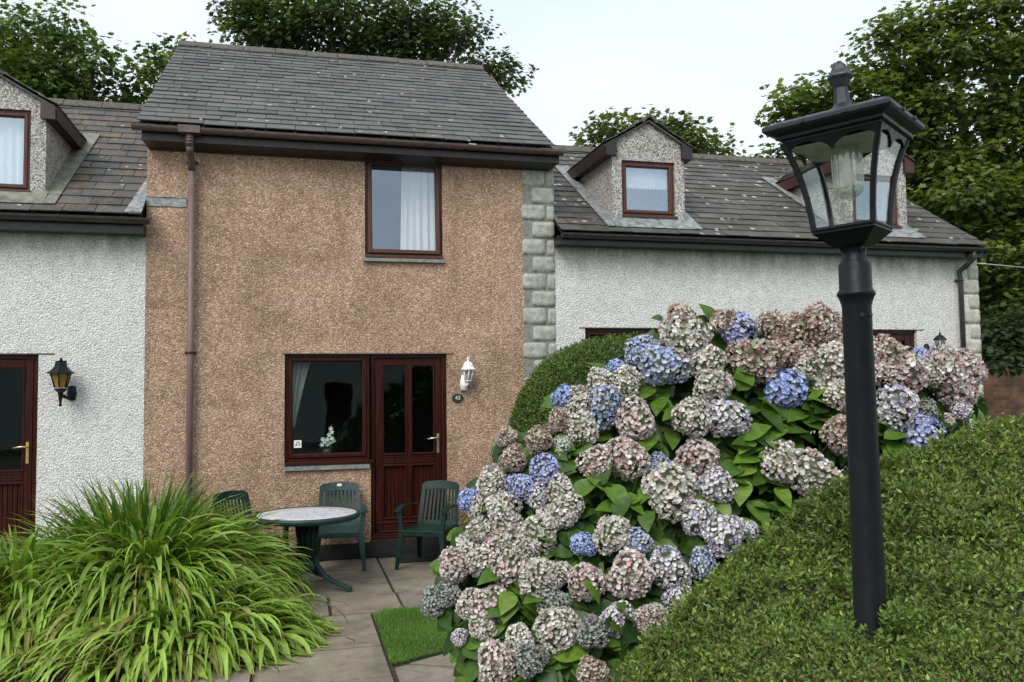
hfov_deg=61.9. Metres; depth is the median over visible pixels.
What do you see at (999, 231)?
tree
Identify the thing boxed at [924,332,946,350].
wall lantern
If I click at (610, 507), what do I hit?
hydrangea bush
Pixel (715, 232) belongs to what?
cottage
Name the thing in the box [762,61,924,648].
lamp post
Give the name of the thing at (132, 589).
strap leaf clump
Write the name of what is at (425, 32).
tree
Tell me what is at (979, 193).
tree
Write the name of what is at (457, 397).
house number plate
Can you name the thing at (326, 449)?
orchid
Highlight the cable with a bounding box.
[977,263,1023,267]
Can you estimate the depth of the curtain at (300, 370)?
9.75 m
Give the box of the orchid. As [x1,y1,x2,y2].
[319,424,335,452]
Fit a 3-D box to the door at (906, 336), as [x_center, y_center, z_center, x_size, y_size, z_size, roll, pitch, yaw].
[4.946,0.932,11.450,1.103,2.153,0.070,0,-3,-14]
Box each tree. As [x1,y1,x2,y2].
[0,0,151,101]
[79,31,195,103]
[205,0,539,96]
[568,104,746,155]
[748,0,1023,353]
[914,172,1023,273]
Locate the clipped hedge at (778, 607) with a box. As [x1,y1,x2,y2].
[600,412,1023,681]
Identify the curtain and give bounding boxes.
[0,118,23,183]
[293,362,309,426]
[400,167,434,250]
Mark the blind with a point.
(640, 178)
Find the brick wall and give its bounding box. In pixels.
[982,368,1023,420]
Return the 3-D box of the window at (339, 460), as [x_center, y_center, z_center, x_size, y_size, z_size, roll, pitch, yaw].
[-2.058,0.792,9.606,0.979,1.293,0.160,0,-3,-14]
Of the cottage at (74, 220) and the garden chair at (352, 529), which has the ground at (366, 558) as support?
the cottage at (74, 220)
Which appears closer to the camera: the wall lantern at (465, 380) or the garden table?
the garden table
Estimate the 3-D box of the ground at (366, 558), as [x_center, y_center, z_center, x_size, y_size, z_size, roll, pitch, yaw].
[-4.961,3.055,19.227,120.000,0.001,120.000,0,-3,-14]
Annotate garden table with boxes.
[252,506,360,593]
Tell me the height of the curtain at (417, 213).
1.131 m
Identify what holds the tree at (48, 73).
on the ground at (366, 558)
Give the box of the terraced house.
[131,40,563,562]
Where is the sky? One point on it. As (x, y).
(707, 58)
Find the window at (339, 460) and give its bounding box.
[284,354,373,470]
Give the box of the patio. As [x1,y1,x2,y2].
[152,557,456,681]
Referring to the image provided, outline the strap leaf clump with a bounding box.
[0,460,354,681]
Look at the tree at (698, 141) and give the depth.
21.66 m
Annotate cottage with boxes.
[0,69,150,556]
[544,113,988,470]
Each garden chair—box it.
[212,490,292,577]
[310,482,366,573]
[394,480,458,569]
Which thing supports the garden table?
on the patio
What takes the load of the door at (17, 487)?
in the cottage at (74, 220)
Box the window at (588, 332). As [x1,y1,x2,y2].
[585,329,658,339]
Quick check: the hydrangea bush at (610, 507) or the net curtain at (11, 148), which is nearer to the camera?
the hydrangea bush at (610, 507)
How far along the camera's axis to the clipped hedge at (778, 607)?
2.67 m
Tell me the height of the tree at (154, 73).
10.432 m
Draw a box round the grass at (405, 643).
[373,605,448,664]
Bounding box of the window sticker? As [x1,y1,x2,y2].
[294,440,300,447]
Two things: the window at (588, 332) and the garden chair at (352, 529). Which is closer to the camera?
the garden chair at (352, 529)
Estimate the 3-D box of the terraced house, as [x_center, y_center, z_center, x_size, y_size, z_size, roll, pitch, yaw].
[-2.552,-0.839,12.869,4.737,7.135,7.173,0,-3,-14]
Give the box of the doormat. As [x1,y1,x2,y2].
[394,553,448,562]
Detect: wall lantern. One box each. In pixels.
[47,358,76,406]
[460,357,474,390]
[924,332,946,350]
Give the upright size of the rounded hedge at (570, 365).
2.501 m
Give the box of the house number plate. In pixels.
[452,394,462,401]
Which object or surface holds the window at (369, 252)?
in the terraced house
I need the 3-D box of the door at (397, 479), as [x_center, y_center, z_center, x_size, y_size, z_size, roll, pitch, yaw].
[-1.187,1.198,9.827,0.879,2.100,0.120,0,-3,-14]
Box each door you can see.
[0,354,38,556]
[371,354,446,539]
[873,330,914,351]
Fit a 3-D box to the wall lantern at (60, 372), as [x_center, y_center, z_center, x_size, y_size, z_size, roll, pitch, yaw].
[-4.636,0.422,8.784,0.234,0.506,0.342,0,-3,-14]
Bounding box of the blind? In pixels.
[626,168,666,189]
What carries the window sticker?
attached to the terraced house
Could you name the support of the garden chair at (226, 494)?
on the patio
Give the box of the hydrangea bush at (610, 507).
[420,300,988,681]
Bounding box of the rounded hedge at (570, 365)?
[507,330,673,444]
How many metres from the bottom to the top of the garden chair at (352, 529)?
0.867 m
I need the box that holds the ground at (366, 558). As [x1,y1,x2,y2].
[330,527,389,560]
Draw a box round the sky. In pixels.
[0,0,1023,158]
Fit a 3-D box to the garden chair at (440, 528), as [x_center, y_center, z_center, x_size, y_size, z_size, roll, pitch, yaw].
[-0.867,1.970,9.194,0.592,0.867,0.661,-2,-3,17]
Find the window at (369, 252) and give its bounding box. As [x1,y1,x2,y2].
[363,162,444,262]
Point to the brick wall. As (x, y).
(1002, 393)
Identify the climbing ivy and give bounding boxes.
[980,297,1023,377]

